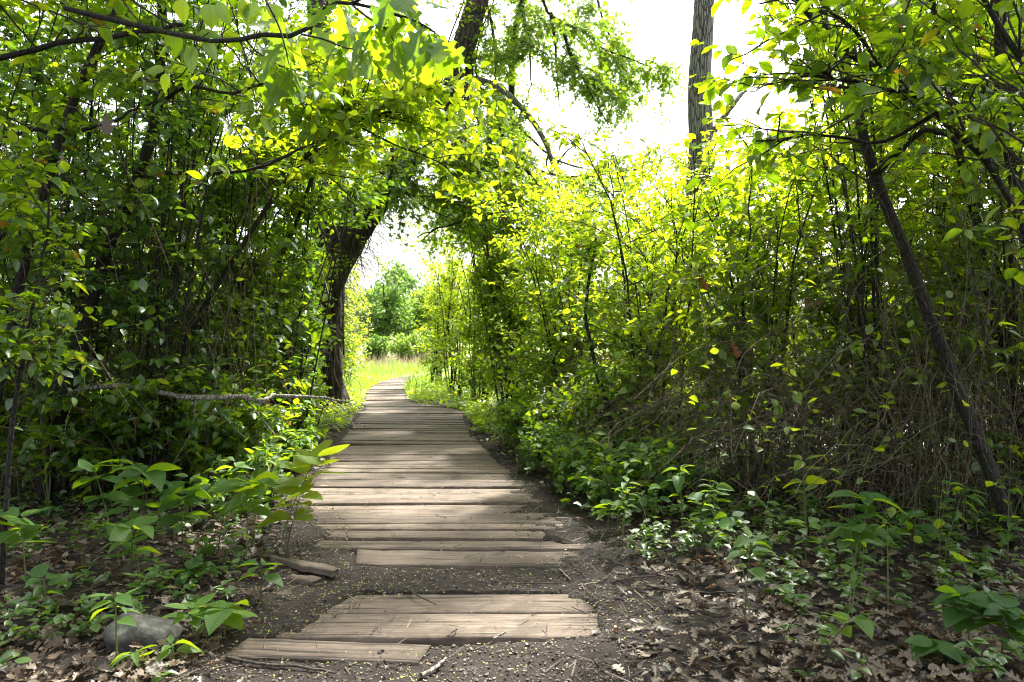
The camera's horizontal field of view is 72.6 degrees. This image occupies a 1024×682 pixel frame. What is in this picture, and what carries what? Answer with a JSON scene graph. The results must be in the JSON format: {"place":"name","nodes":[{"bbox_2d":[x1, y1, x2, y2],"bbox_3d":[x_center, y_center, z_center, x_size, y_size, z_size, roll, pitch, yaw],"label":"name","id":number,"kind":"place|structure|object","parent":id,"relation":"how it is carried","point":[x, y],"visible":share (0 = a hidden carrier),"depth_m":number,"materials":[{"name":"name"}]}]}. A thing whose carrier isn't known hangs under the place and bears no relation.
{"place":"outdoors","nodes":[
{"label":"outdoors","id":0,"kind":"place"},
{"bbox_2d":[0,342,1023,681],"bbox_3d":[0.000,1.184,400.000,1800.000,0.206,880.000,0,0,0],"label":"ground","id":1,"kind":"structure","parent":0,"point":[480,584],"depth_m":3.17,"materials":[{"name":"soil"}]},
{"bbox_2d":[0,506,57,583],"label":"seedling","id":2,"kind":"object","parent":1,"relation":"on","point":[28,530],"visible":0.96,"depth_m":3.20,"materials":[{"name":"green plant"}]},
{"bbox_2d":[21,564,71,622],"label":"seedling","id":3,"kind":"object","parent":1,"relation":"on","point":[38,571],"visible":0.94,"depth_m":2.81,"materials":[{"name":"green plant"}]},
{"bbox_2d":[0,94,129,583],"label":"slanting tree","id":4,"kind":"object","parent":1,"relation":"on","point":[24,351],"visible":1,"depth_m":3.35,"materials":[{"name":"green plant"}]},
{"bbox_2d":[0,0,194,476],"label":"shrub","id":5,"kind":"object","parent":1,"relation":"on","point":[3,75],"visible":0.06,"depth_m":5.93,"materials":[{"name":"green plant"}]},
{"bbox_2d":[69,459,128,544],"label":"seedling","id":6,"kind":"object","parent":1,"relation":"on","point":[90,467],"visible":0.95,"depth_m":3.70,"materials":[{"name":"green plant"}]},
{"bbox_2d":[0,0,205,380],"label":"shrub","id":7,"kind":"object","parent":1,"relation":"on","point":[130,359],"visible":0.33,"depth_m":4.84,"materials":[{"name":"green plant"}]},
{"bbox_2d":[0,0,207,487],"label":"shrub","id":8,"kind":"object","parent":1,"relation":"on","point":[86,139],"visible":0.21,"depth_m":5.29,"materials":[{"name":"green plant"}]},
{"bbox_2d":[86,586,141,656],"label":"seedling","id":9,"kind":"object","parent":1,"relation":"on","point":[125,598],"visible":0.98,"depth_m":2.43,"materials":[{"name":"green plant"}]},
{"bbox_2d":[0,347,231,504],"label":"bush","id":10,"kind":"object","parent":1,"relation":"on","point":[70,454],"visible":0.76,"depth_m":4.72,"materials":[{"name":"green plant"}]},
{"bbox_2d":[0,99,249,517],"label":"bramble","id":11,"kind":"object","parent":1,"relation":"on","point":[210,418],"visible":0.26,"depth_m":4.72,"materials":[{"name":"plant"}]},
{"bbox_2d":[103,516,161,589],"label":"seedling","id":12,"kind":"object","parent":1,"relation":"on","point":[121,534],"visible":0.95,"depth_m":3.08,"materials":[{"name":"green plant"}]},
{"bbox_2d":[0,0,277,406],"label":"slanting tree","id":13,"kind":"object","parent":1,"relation":"on","point":[75,90],"visible":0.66,"depth_m":4.27,"materials":[{"name":"green plant"}]},
{"bbox_2d":[103,612,183,653],"bbox_3d":[-1.392,1.115,2.644,0.281,0.160,0.228,8,-2,-12],"label":"stone","id":14,"kind":"object","parent":1,"relation":"on","point":[148,630],"visible":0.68,"depth_m":2.57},
{"bbox_2d":[110,462,181,560],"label":"seedling","id":15,"kind":"object","parent":1,"relation":"on","point":[155,474],"visible":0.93,"depth_m":3.49,"materials":[{"name":"green plant"}]},
{"bbox_2d":[0,0,300,457],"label":"shrub","id":16,"kind":"object","parent":1,"relation":"on","point":[200,190],"visible":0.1,"depth_m":6.13,"materials":[{"name":"green plant"}]},
{"bbox_2d":[0,121,316,499],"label":"bramble","id":17,"kind":"object","parent":1,"relation":"on","point":[275,326],"visible":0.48,"depth_m":5.07,"materials":[{"name":"plant"}]},
{"bbox_2d":[0,323,318,489],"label":"bramble","id":18,"kind":"object","parent":1,"relation":"on","point":[97,399],"visible":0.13,"depth_m":5.26,"materials":[{"name":"plant"}]},
{"bbox_2d":[34,137,308,470],"bbox_3d":[-3.217,-0.493,6.372,2.608,3.322,3.324,0,0,-17],"label":"bramble","id":19,"kind":"object","parent":1,"relation":"on","point":[255,290],"visible":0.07,"depth_m":5.91,"materials":[{"name":"plant"}]},
{"bbox_2d":[150,481,212,564],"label":"seedling","id":20,"kind":"object","parent":1,"relation":"on","point":[167,520],"visible":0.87,"depth_m":3.49,"materials":[{"name":"green plant"}]},
{"bbox_2d":[4,0,371,503],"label":"slanting tree","id":21,"kind":"object","parent":1,"relation":"on","point":[246,109],"visible":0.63,"depth_m":4.62,"materials":[{"name":"green plant"}]},
{"bbox_2d":[1,0,402,469],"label":"shrub","id":22,"kind":"object","parent":1,"relation":"on","point":[214,123],"visible":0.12,"depth_m":5.93,"materials":[{"name":"green plant"}]},
{"bbox_2d":[91,351,322,492],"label":"bush","id":23,"kind":"object","parent":1,"relation":"on","point":[218,443],"visible":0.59,"depth_m":5.01,"materials":[{"name":"green plant"}]},
{"bbox_2d":[53,382,374,460],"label":"fallen branch","id":24,"kind":"object","parent":23,"relation":"on","point":[246,397],"visible":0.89,"depth_m":4.79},
{"bbox_2d":[186,599,257,635],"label":"seedling","id":25,"kind":"object","parent":1,"relation":"on","point":[216,615],"visible":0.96,"depth_m":2.62,"materials":[{"name":"green plant"}]},
{"bbox_2d":[0,0,453,501],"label":"shrub","id":26,"kind":"object","parent":1,"relation":"on","point":[162,203],"visible":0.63,"depth_m":4.83,"materials":[{"name":"green plant"}]},
{"bbox_2d":[96,0,375,474],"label":"shrub","id":27,"kind":"object","parent":1,"relation":"on","point":[231,194],"visible":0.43,"depth_m":5.84,"materials":[{"name":"green plant"}]},
{"bbox_2d":[211,472,282,558],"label":"seedling","id":28,"kind":"object","parent":1,"relation":"on","point":[262,480],"visible":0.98,"depth_m":3.57,"materials":[{"name":"green plant"}]},
{"bbox_2d":[183,432,316,522],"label":"bush","id":29,"kind":"object","parent":1,"relation":"on","point":[256,460],"visible":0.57,"depth_m":4.65,"materials":[{"name":"green plant"}]},
{"bbox_2d":[237,403,329,469],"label":"bush","id":30,"kind":"object","parent":1,"relation":"on","point":[309,445],"visible":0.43,"depth_m":6.17,"materials":[{"name":"green plant"}]},
{"bbox_2d":[257,484,322,557],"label":"seedling","id":31,"kind":"object","parent":1,"relation":"on","point":[293,491],"visible":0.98,"depth_m":3.60,"materials":[{"name":"green plant"}]},
{"bbox_2d":[199,14,389,418],"bbox_3d":[-2.553,-1.374,8.161,2.229,5.003,2.028,0,0,0],"label":"shrub","id":32,"kind":"object","parent":1,"relation":"on","point":[362,205],"visible":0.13,"depth_m":8.02,"materials":[{"name":"green plant"}]},
{"bbox_2d":[238,348,358,445],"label":"bush","id":33,"kind":"object","parent":1,"relation":"on","point":[306,391],"visible":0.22,"depth_m":6.85,"materials":[{"name":"green plant"}]},
{"bbox_2d":[160,0,461,457],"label":"shrub","id":34,"kind":"object","parent":1,"relation":"on","point":[310,291],"visible":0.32,"depth_m":6.51,"materials":[{"name":"green plant"}]},
{"bbox_2d":[275,439,349,549],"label":"seedling","id":35,"kind":"object","parent":1,"relation":"on","point":[304,461],"visible":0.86,"depth_m":3.75,"materials":[{"name":"green plant"}]},
{"bbox_2d":[225,638,431,664],"bbox_3d":[-0.668,1.153,2.553,0.728,0.050,0.167,0,0,4],"label":"plank","id":36,"kind":"object","parent":1,"relation":"on","point":[300,650],"visible":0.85,"depth_m":2.54,"materials":[{"name":"wood"}]},
{"bbox_2d":[295,232,365,373],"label":"shrub","id":37,"kind":"object","parent":1,"relation":"on","point":[350,360],"visible":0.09,"depth_m":14.47,"materials":[{"name":"green plant"}]},
{"bbox_2d":[144,0,518,477],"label":"slanting tree","id":38,"kind":"object","parent":1,"relation":"on","point":[386,96],"visible":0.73,"depth_m":4.76,"materials":[{"name":"green plant"}]},
{"bbox_2d":[201,13,490,410],"bbox_3d":[-1.669,-0.753,5.983,2.826,3.866,1.222,0,0,20],"label":"slanting tree","id":39,"kind":"object","parent":1,"relation":"on","point":[303,201],"visible":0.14,"depth_m":6.06,"materials":[{"name":"green plant"}]},
{"bbox_2d":[343,255,393,383],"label":"shrub","id":40,"kind":"object","parent":1,"relation":"on","point":[365,330],"visible":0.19,"depth_m":18.07,"materials":[{"name":"green plant"}]},
{"bbox_2d":[350,268,417,341],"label":"dark tree","id":41,"kind":"object","parent":1,"relation":"on","point":[389,320],"visible":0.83,"depth_m":43.45,"materials":[{"name":"green plant"}]},
{"bbox_2d":[370,255,439,345],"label":"tree","id":42,"kind":"object","parent":1,"relation":"on","point":[410,278],"visible":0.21,"depth_m":53.15,"materials":[{"name":"green plant"}]},
{"bbox_2d":[85,454,734,681],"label":"bark crumbs","id":43,"kind":"object","parent":1,"relation":"on","point":[444,678],"visible":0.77,"depth_m":2.84,"materials":[{"name":"wood"}]},
{"bbox_2d":[385,327,434,362],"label":"meadow bush","id":44,"kind":"object","parent":1,"relation":"on","point":[402,348],"visible":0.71,"depth_m":32.47,"materials":[{"name":"green plant"}]},
{"bbox_2d":[256,0,596,412],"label":"forked tree","id":45,"kind":"object","parent":1,"relation":"on","point":[354,241],"visible":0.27,"depth_m":11.10,"materials":[{"name":"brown plant"}]},
{"bbox_2d":[304,372,561,433],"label":"verge plants","id":46,"kind":"object","parent":1,"relation":"on","point":[477,413],"visible":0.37,"depth_m":11.78,"materials":[{"name":"green plant"}]},
{"bbox_2d":[408,232,464,382],"bbox_3d":[-1.728,-0.782,17.146,1.851,3.973,2.039,0,0,0],"label":"sapling","id":47,"kind":"object","parent":1,"relation":"on","point":[431,298],"visible":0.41,"depth_m":17.00,"materials":[{"name":"green plant"}]},
{"bbox_2d":[276,614,600,646],"bbox_3d":[-0.260,1.170,2.821,1.380,0.049,0.245,0,0,0],"label":"plank","id":48,"kind":"object","parent":1,"relation":"on","point":[350,627],"visible":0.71,"depth_m":2.78,"materials":[{"name":"wood"}]},
{"bbox_2d":[303,374,586,555],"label":"boardwalk","id":49,"kind":"structure","parent":1,"relation":"on","point":[405,430],"depth_m":5.41,"materials":[{"name":"brown wood"}]},
{"bbox_2d":[405,218,485,398],"bbox_3d":[-1.131,-1.019,14.107,2.046,4.452,2.278,0,0,0],"label":"sapling","id":50,"kind":"object","parent":1,"relation":"on","point":[448,305],"visible":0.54,"depth_m":14.01,"materials":[{"name":"green plant"}]},
{"bbox_2d":[327,594,595,613],"bbox_3d":[-0.285,1.175,3.075,1.290,0.049,0.224,0,0,0],"label":"plank","id":51,"kind":"object","parent":1,"relation":"on","point":[476,604],"visible":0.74,"depth_m":3.05,"materials":[{"name":"wood"}]},
{"bbox_2d":[355,550,578,569],"bbox_3d":[-0.240,1.161,3.666,1.200,0.057,0.262,0,0,0],"label":"plank","id":52,"kind":"object","parent":1,"relation":"on","point":[412,558],"visible":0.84,"depth_m":3.64,"materials":[{"name":"wood"}]},
{"bbox_2d":[447,338,503,403],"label":"bush","id":53,"kind":"object","parent":1,"relation":"on","point":[471,380],"visible":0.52,"depth_m":12.49,"materials":[{"name":"green plant"}]},
{"bbox_2d":[434,177,527,403],"bbox_3d":[-0.503,-0.926,12.832,1.989,4.267,2.138,0,0,0],"label":"sapling","id":54,"kind":"object","parent":1,"relation":"on","point":[467,335],"visible":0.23,"depth_m":12.81,"materials":[{"name":"green plant"}]},
{"bbox_2d":[406,89,573,420],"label":"shrub","id":55,"kind":"object","parent":1,"relation":"on","point":[501,296],"visible":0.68,"depth_m":9.52,"materials":[{"name":"green plant"}]},
{"bbox_2d":[318,0,687,381],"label":"overhanging tree","id":56,"kind":"object","parent":1,"relation":"on","point":[515,45],"visible":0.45,"depth_m":11.45,"materials":[{"name":"green plant"}]},
{"bbox_2d":[0,411,1023,681],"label":"leaf litter","id":57,"kind":"object","parent":1,"relation":"on","point":[884,665],"visible":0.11,"depth_m":2.86,"materials":[{"name":"plant"}]},
{"bbox_2d":[0,401,1023,681],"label":"ground cover","id":58,"kind":"object","parent":1,"relation":"on","point":[658,537],"visible":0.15,"depth_m":3.43,"materials":[{"name":"green plant"}]},
{"bbox_2d":[2,453,1023,681],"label":"fallen leaves","id":59,"kind":"object","parent":1,"relation":"on","point":[376,625],"visible":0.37,"depth_m":3.06,"materials":[{"name":"brown plant"}]},
{"bbox_2d":[485,385,559,452],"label":"bush","id":60,"kind":"object","parent":1,"relation":"on","point":[514,414],"visible":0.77,"depth_m":6.91,"materials":[{"name":"green plant"}]},
{"bbox_2d":[487,333,593,436],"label":"bush","id":61,"kind":"object","parent":1,"relation":"on","point":[515,395],"visible":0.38,"depth_m":7.68,"materials":[{"name":"green plant"}]},
{"bbox_2d":[500,415,586,474],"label":"bush","id":62,"kind":"object","parent":1,"relation":"on","point":[531,444],"visible":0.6,"depth_m":5.93,"materials":[{"name":"green plant"}]},
{"bbox_2d":[439,155,649,437],"bbox_3d":[0.415,-0.558,7.809,2.567,3.401,2.132,0,0,-41],"label":"shrub","id":63,"kind":"object","parent":1,"relation":"on","point":[539,271],"visible":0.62,"depth_m":7.72,"materials":[{"name":"green plant"}]},
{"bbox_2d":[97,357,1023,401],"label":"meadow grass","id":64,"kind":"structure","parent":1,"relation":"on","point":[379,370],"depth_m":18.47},
{"bbox_2d":[501,144,629,388],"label":"shrub","id":65,"kind":"object","parent":1,"relation":"on","point":[561,186],"visible":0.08,"depth_m":11.66,"materials":[{"name":"green plant"}]},
{"bbox_2d":[508,423,624,494],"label":"bush","id":66,"kind":"object","parent":1,"relation":"on","point":[557,459],"visible":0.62,"depth_m":5.27,"materials":[{"name":"green plant"}]},
{"bbox_2d":[548,228,637,466],"bbox_3d":[0.676,0.062,6.009,0.619,2.210,0.791,0,0,-29],"label":"slanting tree","id":67,"kind":"object","parent":1,"relation":"on","point":[589,313],"visible":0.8,"depth_m":5.98,"materials":[{"name":"green plant"}]},
{"bbox_2d":[525,347,666,448],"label":"bush","id":68,"kind":"object","parent":1,"relation":"on","point":[585,410],"visible":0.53,"depth_m":6.12,"materials":[{"name":"green plant"}]},
{"bbox_2d":[549,430,674,515],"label":"bush","id":69,"kind":"object","parent":1,"relation":"on","point":[603,490],"visible":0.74,"depth_m":4.67,"materials":[{"name":"green plant"}]},
{"bbox_2d":[587,426,708,506],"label":"bush","id":70,"kind":"object","parent":1,"relation":"on","point":[642,454],"visible":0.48,"depth_m":4.71,"materials":[{"name":"green plant"}]},
{"bbox_2d":[523,109,773,471],"bbox_3d":[1.241,-0.374,6.093,2.020,3.035,2.175,0,0,23],"label":"shrub","id":71,"kind":"object","parent":1,"relation":"on","point":[662,235],"visible":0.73,"depth_m":5.82,"materials":[{"name":"green plant"}]},
{"bbox_2d":[501,333,823,472],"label":"bramble","id":72,"kind":"object","parent":1,"relation":"on","point":[572,376],"visible":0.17,"depth_m":6.23,"materials":[{"name":"plant"}]},
{"bbox_2d":[572,131,772,427],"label":"shrub","id":73,"kind":"object","parent":1,"relation":"on","point":[645,207],"visible":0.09,"depth_m":7.64,"materials":[{"name":"green plant"}]},
{"bbox_2d":[578,351,783,469],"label":"bush","id":74,"kind":"object","parent":1,"relation":"on","point":[626,372],"visible":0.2,"depth_m":5.84,"materials":[{"name":"green plant"}]},
{"bbox_2d":[607,136,776,376],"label":"shrub","id":75,"kind":"object","parent":1,"relation":"on","point":[650,194],"visible":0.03,"depth_m":9.22,"materials":[{"name":"green plant"}]},
{"bbox_2d":[683,0,746,419],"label":"tall tree","id":76,"kind":"object","parent":1,"relation":"on","point":[700,64],"visible":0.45,"depth_m":9.17,"materials":[{"name":"grey plant"}]},
{"bbox_2d":[530,189,960,491],"bbox_3d":[1.979,-0.025,5.478,3.481,2.373,3.018,0,0,-33],"label":"shrub","id":77,"kind":"object","parent":1,"relation":"on","point":[714,351],"visible":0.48,"depth_m":5.20,"materials":[{"name":"plant"}]},
{"bbox_2d":[519,268,1023,512],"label":"bramble","id":78,"kind":"object","parent":1,"relation":"on","point":[693,396],"visible":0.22,"depth_m":5.14,"materials":[{"name":"plant"}]},
{"bbox_2d":[615,70,928,479],"bbox_3d":[2.043,-0.387,5.549,2.212,3.061,2.286,0,0,24],"label":"shrub","id":79,"kind":"object","parent":1,"relation":"on","point":[748,209],"visible":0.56,"depth_m":5.35,"materials":[{"name":"green plant"}]},
{"bbox_2d":[564,342,1023,506],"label":"bramble","id":80,"kind":"object","parent":1,"relation":"on","point":[754,469],"visible":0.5,"depth_m":4.83,"materials":[{"name":"plant"}]},
{"bbox_2d":[703,83,884,445],"bbox_3d":[2.846,-0.783,7.261,1.902,3.876,2.333,0,0,31],"label":"shrub","id":81,"kind":"object","parent":1,"relation":"on","point":[782,116],"visible":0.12,"depth_m":7.08,"materials":[{"name":"green plant"}]},
{"bbox_2d":[570,314,1023,574],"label":"bramble","id":82,"kind":"object","parent":1,"relation":"on","point":[891,511],"visible":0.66,"depth_m":4.41,"materials":[{"name":"plant"}]},
{"bbox_2d":[584,152,1023,502],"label":"bramble","id":83,"kind":"object","parent":1,"relation":"on","point":[910,323],"visible":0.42,"depth_m":4.73,"materials":[{"name":"plant"}]},
{"bbox_2d":[607,301,1023,532],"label":"bramble","id":84,"kind":"object","parent":1,"relation":"on","point":[775,402],"visible":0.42,"depth_m":4.42,"materials":[{"name":"plant"}]},
{"bbox_2d":[641,74,1023,535],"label":"bramble","id":85,"kind":"object","parent":1,"relation":"on","point":[959,206],"visible":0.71,"depth_m":4.26,"materials":[{"name":"plant"}]},
{"bbox_2d":[643,179,1023,475],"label":"bramble","id":86,"kind":"object","parent":1,"relation":"on","point":[825,290],"visible":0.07,"depth_m":5.40,"materials":[{"name":"plant"}]},
{"bbox_2d":[672,245,1022,491],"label":"bramble","id":87,"kind":"object","parent":1,"relation":"on","point":[873,355],"visible":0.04,"depth_m":5.04,"materials":[{"name":"plant"}]},
{"bbox_2d":[818,611,877,650],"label":"seedling","id":88,"kind":"object","parent":1,"relation":"on","point":[864,624],"visible":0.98,"depth_m":2.48,"materials":[{"name":"green plant"}]},
{"bbox_2d":[684,0,1023,238],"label":"leafy sapling","id":89,"kind":"object","parent":1,"relation":"on","point":[861,91],"visible":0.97,"depth_m":3.26,"materials":[{"name":"green plant"}]},
{"bbox_2d":[690,0,1023,549],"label":"slanting tree","id":90,"kind":"object","parent":1,"relation":"on","point":[943,353],"visible":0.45,"depth_m":3.96,"materials":[{"name":"green plant"}]},
{"bbox_2d":[713,3,1006,489],"bbox_3d":[2.752,-0.578,5.531,1.896,3.528,2.635,0,0,33],"label":"shrub","id":91,"kind":"object","parent":1,"relation":"on","point":[932,219],"visible":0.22,"depth_m":5.29,"materials":[{"name":"green plant"}]},
{"bbox_2d":[825,490,906,572],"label":"seedling","id":92,"kind":"object","parent":1,"relation":"on","point":[869,497],"visible":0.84,"depth_m":3.31,"materials":[{"name":"green plant"}]},
{"bbox_2d":[712,0,1023,502],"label":"shrub","id":93,"kind":"object","parent":1,"relation":"on","point":[865,213],"visible":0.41,"depth_m":4.76,"materials":[{"name":"green plant"}]},
{"bbox_2d":[720,0,1023,259],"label":"leafy sapling","id":94,"kind":"object","parent":1,"relation":"on","point":[898,27],"visible":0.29,"depth_m":3.72,"materials":[{"name":"green plant"}]},
{"bbox_2d":[760,26,1023,479],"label":"bramble","id":95,"kind":"object","parent":1,"relation":"on","point":[845,201],"visible":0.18,"depth_m":4.59,"materials":[{"name":"plant"}]},
{"bbox_2d":[794,1,1023,474],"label":"shrub","id":96,"kind":"object","parent":1,"relation":"on","point":[923,182],"visible":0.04,"depth_m":5.71,"materials":[{"name":"green plant"}]},
{"bbox_2d":[799,0,1023,473],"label":"shrub","id":97,"kind":"object","parent":1,"relation":"on","point":[954,281],"visible":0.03,"depth_m":5.62,"materials":[{"name":"green plant"}]},
{"bbox_2d":[803,0,1023,512],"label":"shrub","id":98,"kind":"object","parent":1,"relation":"on","point":[1003,246],"visible":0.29,"depth_m":4.57,"materials":[{"name":"green plant"}]},
{"bbox_2d":[844,0,1023,284],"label":"leafy sapling","id":99,"kind":"object","parent":1,"relation":"on","point":[964,9],"visible":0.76,"depth_m":2.96,"materials":[{"name":"green plant"}]},
{"bbox_2d":[844,0,1023,502],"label":"slanting tree","id":100,"kind":"object","parent":1,"relation":"on","point":[960,150],"visible":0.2,"depth_m":4.78,"materials":[{"name":"green plant"}]},
{"bbox_2d":[904,634,972,664],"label":"seedling","id":101,"kind":"object","parent":1,"relation":"on","point":[922,645],"visible":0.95,"depth_m":2.44,"materials":[{"name":"green plant"}]},
{"bbox_2d":[929,585,1009,651],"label":"seedling","id":102,"kind":"object","parent":1,"relation":"on","point":[958,619],"visible":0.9,"depth_m":2.58,"materials":[{"name":"green plant"}]},
{"bbox_2d":[965,593,1023,653],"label":"seedling","id":103,"kind":"object","parent":1,"relation":"on","point":[996,611],"visible":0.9,"depth_m":2.50,"materials":[{"name":"green plant"}]},
{"bbox_2d":[0,0,1023,341],"label":"sky","id":104,"kind":"structure","parent":0,"point":[658,25],"materials":[{"name":"white"}]},
{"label":"canopy tree","id":105,"kind":"object","parent":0,"visible":0},
{"bbox_2d":[131,0,283,92],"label":"leafy branch","id":106,"kind":"object","parent":105,"relation":"attached to","point":[210,14],"visible":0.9,"depth_m":2.96,"materials":[{"name":"green plant"}]},
{"bbox_3d":[-0.692,-2.359,4.284,6.038,7.225,9.984,0,0,0],"label":"canopy tree","id":107,"kind":"object","parent":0,"visible":0},
{"bbox_2d":[63,0,464,111],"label":"oak bough","id":108,"kind":"object","parent":107,"relation":"attached to","point":[421,55],"visible":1,"depth_m":2.46,"materials":[{"name":"green plant"}]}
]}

